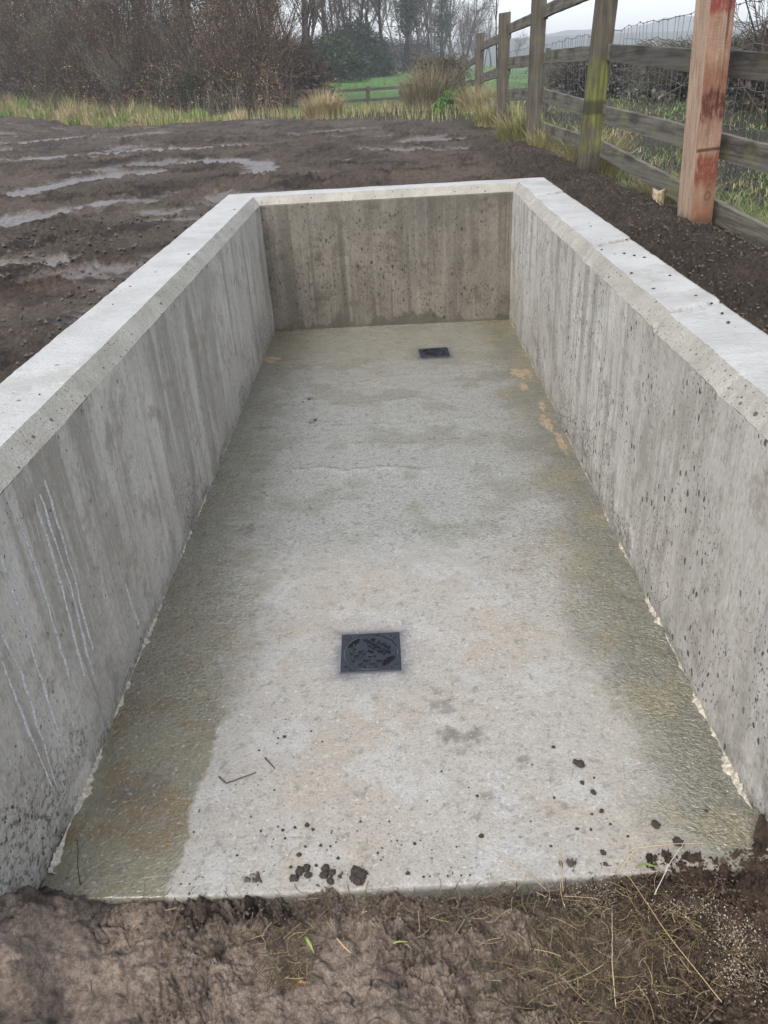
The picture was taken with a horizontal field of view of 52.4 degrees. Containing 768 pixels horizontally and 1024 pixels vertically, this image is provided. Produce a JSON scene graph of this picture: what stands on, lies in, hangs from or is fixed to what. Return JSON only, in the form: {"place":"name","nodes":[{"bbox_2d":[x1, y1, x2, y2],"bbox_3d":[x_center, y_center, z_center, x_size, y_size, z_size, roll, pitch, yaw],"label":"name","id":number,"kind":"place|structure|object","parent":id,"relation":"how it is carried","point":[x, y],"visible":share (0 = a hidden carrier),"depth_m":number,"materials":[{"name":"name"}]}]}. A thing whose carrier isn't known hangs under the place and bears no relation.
{"place":"outdoors","nodes":[
{"label":"outdoors","id":0,"kind":"place"},
{"bbox_2d":[0,86,248,128],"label":"grass bank","id":1,"kind":"structure","parent":0,"point":[67,114],"depth_m":25.17,"materials":[{"name":"plant"}]},
{"bbox_2d":[0,29,767,1023],"bbox_3d":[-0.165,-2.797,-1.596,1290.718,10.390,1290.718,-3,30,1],"label":"ground","id":2,"kind":"structure","parent":0,"point":[58,963],"depth_m":1.93,"materials":[{"name":"soil"}]},
{"bbox_2d":[0,29,30,97],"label":"hedge shrub","id":3,"kind":"object","parent":2,"relation":"on","point":[9,67],"visible":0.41,"depth_m":30.71,"materials":[{"name":"brown plant"}]},
{"bbox_2d":[0,27,44,97],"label":"thicket bush","id":4,"kind":"object","parent":2,"relation":"on","point":[12,51],"visible":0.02,"depth_m":31.93,"materials":[{"name":"brown plant"}]},
{"bbox_2d":[0,0,67,44],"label":"hedge shrub","id":5,"kind":"object","parent":2,"relation":"on","point":[33,11],"visible":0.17,"depth_m":31.59,"materials":[{"name":"brown plant"}]},
{"bbox_2d":[0,9,68,101],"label":"hedge shrub","id":6,"kind":"object","parent":2,"relation":"on","point":[15,54],"visible":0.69,"depth_m":29.45,"materials":[{"name":"brown plant"}]},
{"bbox_2d":[0,0,78,89],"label":"hedge shrub","id":7,"kind":"object","parent":2,"relation":"on","point":[6,11],"visible":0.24,"depth_m":31.40,"materials":[{"name":"brown plant"}]},
{"bbox_2d":[0,0,80,99],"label":"hedge shrub","id":8,"kind":"object","parent":2,"relation":"on","point":[23,14],"visible":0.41,"depth_m":30.24,"materials":[{"name":"brown plant"}]},
{"bbox_2d":[12,0,93,92],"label":"hedge shrub","id":9,"kind":"object","parent":2,"relation":"on","point":[31,10],"visible":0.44,"depth_m":29.39,"materials":[{"name":"brown plant"}]},
{"bbox_2d":[37,41,79,101],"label":"hedge shrub","id":10,"kind":"object","parent":2,"relation":"on","point":[54,77],"visible":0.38,"depth_m":29.09,"materials":[{"name":"brown plant"}]},
{"bbox_2d":[3,0,116,103],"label":"hedge shrub","id":11,"kind":"object","parent":2,"relation":"on","point":[89,35],"visible":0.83,"depth_m":26.93,"materials":[{"name":"brown plant"}]},
{"bbox_2d":[35,20,113,99],"bbox_3d":[-11.843,-17.989,31.204,3.951,2.910,2.665,-3,30,1],"label":"thicket bush","id":12,"kind":"object","parent":2,"relation":"on","point":[70,45],"depth_m":30.46,"materials":[{"name":"brown plant"}]},
{"bbox_2d":[28,0,125,53],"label":"hedge shrub","id":13,"kind":"object","parent":2,"relation":"on","point":[64,20],"visible":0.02,"depth_m":30.06,"materials":[{"name":"brown plant"}]},
{"bbox_2d":[14,0,168,102],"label":"hedge shrub","id":14,"kind":"object","parent":2,"relation":"on","point":[109,11],"visible":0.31,"depth_m":27.79,"materials":[{"name":"brown plant"}]},
{"bbox_2d":[20,0,163,99],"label":"hedge shrub","id":15,"kind":"object","parent":2,"relation":"on","point":[83,7],"visible":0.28,"depth_m":28.75,"materials":[{"name":"brown plant"}]},
{"bbox_2d":[61,40,123,106],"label":"hedge shrub","id":16,"kind":"object","parent":2,"relation":"on","point":[91,74],"visible":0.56,"depth_m":27.36,"materials":[{"name":"brown plant"}]},
{"bbox_2d":[29,0,167,46],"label":"hedge shrub","id":17,"kind":"object","parent":2,"relation":"on","point":[93,9],"visible":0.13,"depth_m":29.92,"materials":[{"name":"brown plant"}]},
{"bbox_2d":[65,25,149,109],"bbox_3d":[-8.984,-14.816,26.246,2.860,2.694,2.597,9,32,21],"label":"hedge shrub","id":18,"kind":"object","parent":2,"relation":"on","point":[113,74],"visible":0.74,"depth_m":25.91,"materials":[{"name":"brown plant"}]},
{"bbox_2d":[84,7,175,107],"bbox_3d":[-7.846,-14.907,25.860,3.138,3.180,3.385,8,32,19],"label":"hedge shrub","id":19,"kind":"object","parent":2,"relation":"on","point":[127,48],"visible":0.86,"depth_m":25.25,"materials":[{"name":"brown plant"}]},
{"bbox_2d":[73,0,195,98],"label":"hedge shrub","id":20,"kind":"object","parent":2,"relation":"on","point":[114,4],"visible":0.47,"depth_m":27.43,"materials":[{"name":"brown plant"}]},
{"bbox_2d":[0,75,304,119],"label":"dead stalks","id":21,"kind":"object","parent":2,"relation":"on","point":[208,108],"visible":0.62,"depth_m":23.23,"materials":[{"name":"beige plant"}]},
{"bbox_2d":[111,14,201,87],"bbox_3d":[-8.240,-17.027,29.446,3.681,3.045,2.684,-11,31,-13],"label":"thicket bush","id":22,"kind":"object","parent":2,"relation":"on","point":[160,40],"visible":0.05,"depth_m":28.77,"materials":[{"name":"brown plant"}]},
{"bbox_2d":[0,0,322,113],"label":"undergrowth","id":23,"kind":"object","parent":2,"relation":"on","point":[170,76],"visible":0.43,"depth_m":25.73,"materials":[{"name":"plant"}]},
{"bbox_2d":[120,0,221,47],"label":"hedge shrub","id":24,"kind":"object","parent":2,"relation":"on","point":[162,13],"visible":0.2,"depth_m":28.89,"materials":[{"name":"brown plant"}]},
{"bbox_2d":[137,1,205,87],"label":"hedge shrub","id":25,"kind":"object","parent":2,"relation":"on","point":[174,39],"visible":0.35,"depth_m":25.94,"materials":[{"name":"brown plant"}]},
{"bbox_2d":[164,62,209,110],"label":"hedge shrub","id":26,"kind":"object","parent":2,"relation":"on","point":[191,83],"visible":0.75,"depth_m":24.11,"materials":[{"name":"brown plant"}]},
{"bbox_2d":[109,0,272,104],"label":"hedge shrub","id":27,"kind":"object","parent":2,"relation":"on","point":[202,19],"visible":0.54,"depth_m":25.13,"materials":[{"name":"brown plant"}]},
{"bbox_2d":[113,0,276,68],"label":"hedge shrub","id":28,"kind":"object","parent":2,"relation":"on","point":[183,14],"visible":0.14,"depth_m":28.12,"materials":[{"name":"brown plant"}]},
{"bbox_2d":[163,38,228,80],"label":"thicket bush","id":29,"kind":"object","parent":2,"relation":"on","point":[183,54],"visible":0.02,"depth_m":28.10,"materials":[{"name":"brown plant"}]},
{"bbox_2d":[142,0,273,109],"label":"hedge shrub","id":30,"kind":"object","parent":2,"relation":"on","point":[228,64],"visible":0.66,"depth_m":23.11,"materials":[{"name":"brown plant"}]},
{"bbox_2d":[203,49,263,98],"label":"thicket bush","id":31,"kind":"object","parent":2,"relation":"on","point":[228,71],"visible":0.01,"depth_m":27.47,"materials":[{"name":"brown plant"}]},
{"bbox_2d":[194,0,305,113],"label":"hedge shrub","id":32,"kind":"object","parent":2,"relation":"on","point":[253,35],"visible":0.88,"depth_m":22.28,"materials":[{"name":"brown plant"}]},
{"bbox_2d":[194,0,323,105],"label":"hedge shrub","id":33,"kind":"object","parent":2,"relation":"on","point":[252,8],"visible":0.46,"depth_m":25.04,"materials":[{"name":"brown plant"}]},
{"bbox_2d":[198,0,340,81],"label":"hedge shrub","id":34,"kind":"object","parent":2,"relation":"on","point":[313,5],"visible":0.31,"depth_m":27.19,"materials":[{"name":"brown plant"}]},
{"bbox_2d":[253,32,324,93],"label":"bramble bush","id":35,"kind":"object","parent":2,"relation":"on","point":[299,48],"visible":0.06,"depth_m":30.79,"materials":[{"name":"brown plant"}]},
{"bbox_2d":[262,52,342,107],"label":"bramble bush","id":36,"kind":"object","parent":2,"relation":"on","point":[310,78],"visible":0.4,"depth_m":26.77,"materials":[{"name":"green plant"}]},
{"bbox_2d":[268,0,340,40],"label":"bare tree","id":37,"kind":"object","parent":2,"relation":"on","point":[313,21],"visible":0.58,"depth_m":45.44,"materials":[{"name":"grey plant"}]},
{"bbox_2d":[292,85,348,120],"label":"grass tussock","id":38,"kind":"object","parent":2,"relation":"on","point":[315,108],"depth_m":16.23,"materials":[{"name":"plant"}]},
{"bbox_2d":[316,0,325,34],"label":"bare tree","id":39,"kind":"object","parent":2,"relation":"on","point":[322,20],"visible":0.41,"depth_m":50.30,"materials":[{"name":"grey plant"}]},
{"bbox_2d":[299,27,373,81],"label":"evergreen bush","id":40,"kind":"object","parent":2,"relation":"on","point":[337,49],"visible":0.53,"depth_m":42.67,"materials":[{"name":"green plant"}]},
{"bbox_2d":[318,0,361,32],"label":"bare tree","id":41,"kind":"object","parent":2,"relation":"on","point":[344,9],"visible":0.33,"depth_m":71.86,"materials":[{"name":"grey plant"}]},
{"bbox_2d":[272,83,419,104],"bbox_3d":[-0.965,-13.599,25.733,5.434,1.049,0.171,-10,30,-12],"label":"field fence","id":42,"kind":"object","parent":2,"relation":"on","point":[368,89],"visible":0.41,"depth_m":25.66,"materials":[{"name":"wood"}]},
{"bbox_2d":[310,0,385,74],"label":"bare tree","id":43,"kind":"object","parent":2,"relation":"on","point":[331,8],"visible":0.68,"depth_m":51.31,"materials":[{"name":"grey plant"}]},
{"bbox_2d":[335,0,382,29],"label":"bare tree","id":44,"kind":"object","parent":2,"relation":"on","point":[358,12],"visible":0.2,"depth_m":92.69,"materials":[{"name":"grey plant"}]},
{"bbox_2d":[316,15,403,77],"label":"evergreen bush","id":45,"kind":"object","parent":2,"relation":"on","point":[375,54],"visible":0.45,"depth_m":49.19,"materials":[{"name":"green plant"}]},
{"bbox_2d":[333,0,399,34],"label":"bare tree","id":46,"kind":"object","parent":2,"relation":"on","point":[369,10],"visible":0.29,"depth_m":76.55,"materials":[{"name":"grey plant"}]},
{"bbox_2d":[364,0,382,62],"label":"bare tree","id":47,"kind":"object","parent":2,"relation":"on","point":[376,10],"visible":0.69,"depth_m":53.62,"materials":[{"name":"grey plant"}]},
{"bbox_2d":[363,0,393,39],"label":"bare tree","id":48,"kind":"object","parent":2,"relation":"on","point":[383,14],"visible":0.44,"depth_m":89.13,"materials":[{"name":"grey plant"}]},
{"bbox_2d":[0,177,767,904],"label":"concrete pit","id":49,"kind":"object","parent":2,"relation":"on","point":[526,505],"visible":0.99,"depth_m":2.65,"materials":[{"name":"concrete"}]},
{"bbox_2d":[289,874,298,881],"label":"mud lump","id":50,"kind":"object","parent":49,"relation":"on","point":[294,878],"visible":1,"depth_m":1.95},
{"bbox_2d":[295,866,303,876],"bbox_3d":[-0.213,0.904,1.966,0.023,0.015,0.025,14,34,27],"label":"mud lump","id":51,"kind":"object","parent":49,"relation":"on","point":[299,871],"visible":1,"depth_m":1.96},
{"bbox_2d":[318,871,328,878],"bbox_3d":[-0.151,0.908,1.953,0.026,0.015,0.023,-12,31,-15],"label":"mud lump","id":52,"kind":"object","parent":49,"relation":"on","point":[323,875],"visible":1,"depth_m":1.95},
{"bbox_2d":[350,865,361,873],"bbox_3d":[-0.068,0.899,1.957,0.034,0.020,0.026,3,30,12],"label":"mud lump","id":53,"kind":"object","parent":49,"relation":"on","point":[354,869],"visible":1,"depth_m":1.95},
{"bbox_2d":[353,877,364,885],"bbox_3d":[-0.062,0.914,1.933,0.030,0.019,0.025,-13,31,-17],"label":"mud lump","id":54,"kind":"object","parent":49,"relation":"on","point":[357,881],"visible":1,"depth_m":1.93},
{"bbox_2d":[355,869,367,878],"bbox_3d":[-0.055,0.904,1.946,0.030,0.022,0.035,21,38,36],"label":"mud lump","id":55,"kind":"object","parent":49,"relation":"on","point":[362,873],"visible":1,"depth_m":1.94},
{"bbox_2d":[340,632,400,673],"bbox_3d":[-0.045,0.495,2.696,0.204,0.046,0.204,-3,30,1],"label":"drain cover","id":56,"kind":"object","parent":49,"relation":"on","point":[372,652],"visible":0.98,"depth_m":2.68,"materials":[{"name":"black metal"}]},
{"bbox_2d":[418,347,450,358],"bbox_3d":[0.352,-1.097,5.447,0.204,0.046,0.204,-4,30,-1],"label":"drain cover","id":57,"kind":"object","parent":49,"relation":"on","point":[440,352],"visible":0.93,"depth_m":5.42,"materials":[{"name":"black metal"}]},
{"bbox_2d":[575,759,584,767],"bbox_3d":[0.556,0.714,2.217,0.028,0.009,0.030,3,30,11],"label":"mud lump","id":58,"kind":"object","parent":49,"relation":"on","point":[580,763],"visible":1,"depth_m":2.21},
{"bbox_2d":[651,819,660,828],"bbox_3d":[0.706,0.812,2.031,0.024,0.009,0.029,-10,30,-11],"label":"mud lump","id":59,"kind":"object","parent":49,"relation":"on","point":[655,824],"visible":1,"depth_m":2.03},
{"bbox_2d":[618,843,699,872],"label":"straw stalk","id":60,"kind":"object","parent":49,"relation":"on","point":[654,845],"visible":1,"depth_m":1.92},
{"bbox_2d":[672,836,684,846],"bbox_3d":[0.746,0.837,1.982,0.029,0.009,0.031,-17,32,-22],"label":"mud lump","id":61,"kind":"object","parent":49,"relation":"on","point":[677,840],"visible":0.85,"depth_m":1.98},
{"bbox_2d":[0,139,767,1023],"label":"soil crumbs","id":62,"kind":"object","parent":2,"relation":"on","point":[380,911],"visible":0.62,"depth_m":1.87,"materials":[{"name":"brown soil"}]},
{"bbox_2d":[360,0,433,54],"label":"bare tree","id":63,"kind":"object","parent":2,"relation":"on","point":[410,36],"visible":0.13,"depth_m":101.58,"materials":[{"name":"grey plant"}]},
{"bbox_2d":[388,0,426,72],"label":"ivy tree","id":64,"kind":"object","parent":2,"relation":"on","point":[404,15],"visible":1,"depth_m":57.77,"materials":[{"name":"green plant"}]},
{"bbox_2d":[368,35,449,71],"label":"field hedge","id":65,"kind":"object","parent":2,"relation":"on","point":[414,49],"visible":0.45,"depth_m":71.63,"materials":[{"name":"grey plant"}]},
{"bbox_2d":[384,0,442,72],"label":"bare tree","id":66,"kind":"object","parent":2,"relation":"on","point":[404,51],"visible":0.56,"depth_m":61.69,"materials":[{"name":"grey plant"}]},
{"bbox_2d":[386,0,453,66],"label":"bare tree","id":67,"kind":"object","parent":2,"relation":"on","point":[417,35],"visible":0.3,"depth_m":95.62,"materials":[{"name":"grey plant"}]},
{"bbox_2d":[387,58,470,110],"bbox_3d":[0.974,-9.377,17.116,2.312,1.093,2.366,-3,30,1],"label":"grass mound","id":68,"kind":"object","parent":2,"relation":"on","point":[425,91],"depth_m":16.88,"materials":[{"name":"plant"}]},
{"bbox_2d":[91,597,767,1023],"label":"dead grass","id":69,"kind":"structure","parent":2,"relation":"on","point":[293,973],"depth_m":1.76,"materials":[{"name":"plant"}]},
{"bbox_2d":[420,0,440,56],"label":"bare tree","id":70,"kind":"object","parent":2,"relation":"on","point":[426,15],"visible":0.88,"depth_m":63.03,"materials":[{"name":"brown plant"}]},
{"bbox_2d":[400,0,463,53],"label":"bare tree","id":71,"kind":"object","parent":2,"relation":"on","point":[444,46],"visible":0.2,"depth_m":110.97,"materials":[{"name":"grey plant"}]},
{"bbox_2d":[403,49,473,90],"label":"bramble bush","id":72,"kind":"object","parent":2,"relation":"on","point":[438,60],"visible":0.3,"depth_m":17.49,"materials":[{"name":"brown plant"}]},
{"bbox_2d":[430,0,457,63],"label":"ivy tree","id":73,"kind":"object","parent":2,"relation":"on","point":[441,22],"visible":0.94,"depth_m":68.11,"materials":[{"name":"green plant"}]},
{"bbox_2d":[425,0,474,55],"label":"bare tree","id":74,"kind":"object","parent":2,"relation":"on","point":[452,27],"visible":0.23,"depth_m":106.78,"materials":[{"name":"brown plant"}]},
{"bbox_2d":[430,84,471,115],"bbox_3d":[1.440,-8.127,15.488,1.082,0.618,0.840,-3,30,1],"label":"nettle patch","id":75,"kind":"object","parent":2,"relation":"on","point":[446,99],"visible":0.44,"depth_m":15.38,"materials":[{"name":"green plant"}]},
{"bbox_2d":[430,0,493,61],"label":"bare tree","id":76,"kind":"object","parent":2,"relation":"on","point":[462,36],"visible":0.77,"depth_m":82.59,"materials":[{"name":"grey plant"}]},
{"bbox_2d":[454,0,495,62],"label":"bare tree","id":77,"kind":"object","parent":2,"relation":"on","point":[481,12],"visible":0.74,"depth_m":96.87,"materials":[{"name":"grey plant"}]},
{"bbox_2d":[445,79,508,113],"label":"grass tussock","id":78,"kind":"object","parent":2,"relation":"on","point":[470,98],"depth_m":14.90,"materials":[{"name":"plant"}]},
{"bbox_2d":[456,0,499,68],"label":"bare tree","id":79,"kind":"object","parent":2,"relation":"on","point":[473,48],"visible":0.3,"depth_m":106.79,"materials":[{"name":"grey plant"}]},
{"bbox_2d":[473,16,495,66],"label":"bare tree","id":80,"kind":"object","parent":2,"relation":"on","point":[488,37],"visible":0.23,"depth_m":119.18,"materials":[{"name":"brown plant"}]},
{"bbox_2d":[459,91,523,127],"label":"grass tussock","id":81,"kind":"object","parent":2,"relation":"on","point":[481,121],"depth_m":11.97,"materials":[{"name":"plant"}]},
{"bbox_2d":[492,0,509,67],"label":"bare sapling","id":82,"kind":"object","parent":2,"relation":"on","point":[496,27],"visible":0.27,"depth_m":12.36,"materials":[{"name":"grey plant"}]},
{"bbox_2d":[485,103,553,141],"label":"grass tussock","id":83,"kind":"object","parent":2,"relation":"on","point":[507,133],"depth_m":9.43,"materials":[{"name":"plant"}]},
{"bbox_2d":[513,30,529,54],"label":"bare tree","id":84,"kind":"object","parent":2,"relation":"on","point":[520,44],"visible":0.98,"depth_m":162.80,"materials":[{"name":"grey plant"}]},
{"bbox_2d":[514,118,566,153],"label":"grass tussock","id":85,"kind":"object","parent":2,"relation":"on","point":[539,143],"depth_m":8.74,"materials":[{"name":"plant"}]},
{"bbox_2d":[523,62,662,102],"bbox_3d":[4.567,-9.590,17.226,3.337,1.169,2.569,-3,30,1],"label":"bramble bush","id":86,"kind":"object","parent":2,"relation":"on","point":[573,77],"visible":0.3,"depth_m":16.84,"materials":[{"name":"green plant"}]},
{"bbox_2d":[543,118,648,176],"bbox_3d":[2.106,-3.673,7.836,1.268,0.539,1.297,-3,30,1],"label":"grass tussock","id":87,"kind":"object","parent":2,"relation":"on","point":[601,167],"depth_m":7.73,"materials":[{"name":"plant"}]},
{"bbox_2d":[460,0,767,250],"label":"post and rail fence","id":88,"kind":"object","parent":2,"relation":"on","point":[600,53],"visible":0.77,"depth_m":6.27,"materials":[{"name":"wood"}]},
{"bbox_2d":[612,909,616,1007],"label":"straw stalk","id":89,"kind":"object","parent":2,"relation":"on","point":[612,966],"visible":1,"depth_m":1.70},
{"bbox_2d":[509,0,767,217],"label":"wire netting","id":90,"kind":"object","parent":2,"relation":"on","point":[546,81],"visible":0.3,"depth_m":7.93,"materials":[{"name":"metal"}]},
{"bbox_2d":[512,851,767,1014],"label":"sawdust","id":91,"kind":"object","parent":2,"relation":"on","point":[729,939],"visible":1,"depth_m":1.77},
{"bbox_2d":[652,188,664,204],"bbox_3d":[1.878,-2.140,5.357,0.084,0.154,0.085,-3,30,1],"label":"cut peg","id":92,"kind":"object","parent":2,"relation":"on","point":[657,195],"visible":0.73,"depth_m":5.32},
{"bbox_2d":[613,861,721,1001],"bbox_3d":[0.632,0.940,1.772,0.012,0.032,0.353,-15,32,-19],"label":"straw stalk","id":93,"kind":"object","parent":2,"relation":"on","point":[669,936],"visible":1,"depth_m":1.74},
{"bbox_2d":[654,838,686,894],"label":"straw stalk","id":94,"kind":"object","parent":2,"relation":"on","point":[667,867],"visible":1,"depth_m":1.87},
{"bbox_2d":[660,81,688,98],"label":"dead stem","id":95,"kind":"object","parent":2,"relation":"on","point":[670,92],"visible":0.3,"depth_m":10.33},
{"bbox_2d":[616,160,733,205],"bbox_3d":[2.168,-2.502,5.975,1.009,0.366,0.991,-3,30,1],"label":"grass tussock","id":96,"kind":"object","parent":2,"relation":"on","point":[649,192],"depth_m":5.92,"materials":[{"name":"plant"}]},
{"bbox_2d":[615,31,767,106],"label":"bramble bush","id":97,"kind":"object","parent":2,"relation":"on","point":[651,72],"visible":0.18,"depth_m":14.38,"materials":[{"name":"green plant"}]},
{"bbox_2d":[677,0,735,224],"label":"timber post","id":98,"kind":"object","parent":2,"relation":"on","point":[711,44],"visible":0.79,"depth_m":4.30,"materials":[{"name":"brown wood"}]},
{"bbox_2d":[667,192,767,225],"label":"grass tussock","id":99,"kind":"object","parent":2,"relation":"on","point":[743,208],"depth_m":5.19,"materials":[{"name":"plant"}]},
{"bbox_2d":[711,200,767,242],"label":"grass tussock","id":100,"kind":"object","parent":2,"relation":"on","point":[766,222],"depth_m":4.41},
{"bbox_2d":[724,18,767,113],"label":"hedge bush","id":101,"kind":"object","parent":2,"relation":"on","point":[749,83],"visible":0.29,"depth_m":12.42,"materials":[{"name":"brown plant"}]},
{"bbox_2d":[727,0,767,127],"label":"thorn tree","id":102,"kind":"object","parent":2,"relation":"on","point":[764,47],"visible":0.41,"depth_m":11.19,"materials":[{"name":"brown plant"}]},
{"bbox_2d":[7,0,767,44],"label":"sky","id":103,"kind":"structure","parent":0,"point":[579,17],"materials":[{"name":"white"}]},
{"bbox_2d":[246,91,543,121],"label":"rough grass","id":104,"kind":"structure","parent":0,"point":[364,109],"depth_m":16.39,"materials":[{"name":"plant"}]},
{"bbox_2d":[305,66,655,109],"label":"field grass","id":105,"kind":"structure","parent":0,"point":[495,80],"depth_m":43.22,"materials":[{"name":"plant"}]},
{"bbox_2d":[508,91,767,233],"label":"verge grass","id":106,"kind":"structure","parent":0,"point":[676,203],"depth_m":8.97,"materials":[{"name":"plant"}]},
{"bbox_2d":[545,16,767,35],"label":"hills","id":107,"kind":"structure","parent":0,"point":[671,24],"depth_m":415.48,"materials":[{"name":"grey"}]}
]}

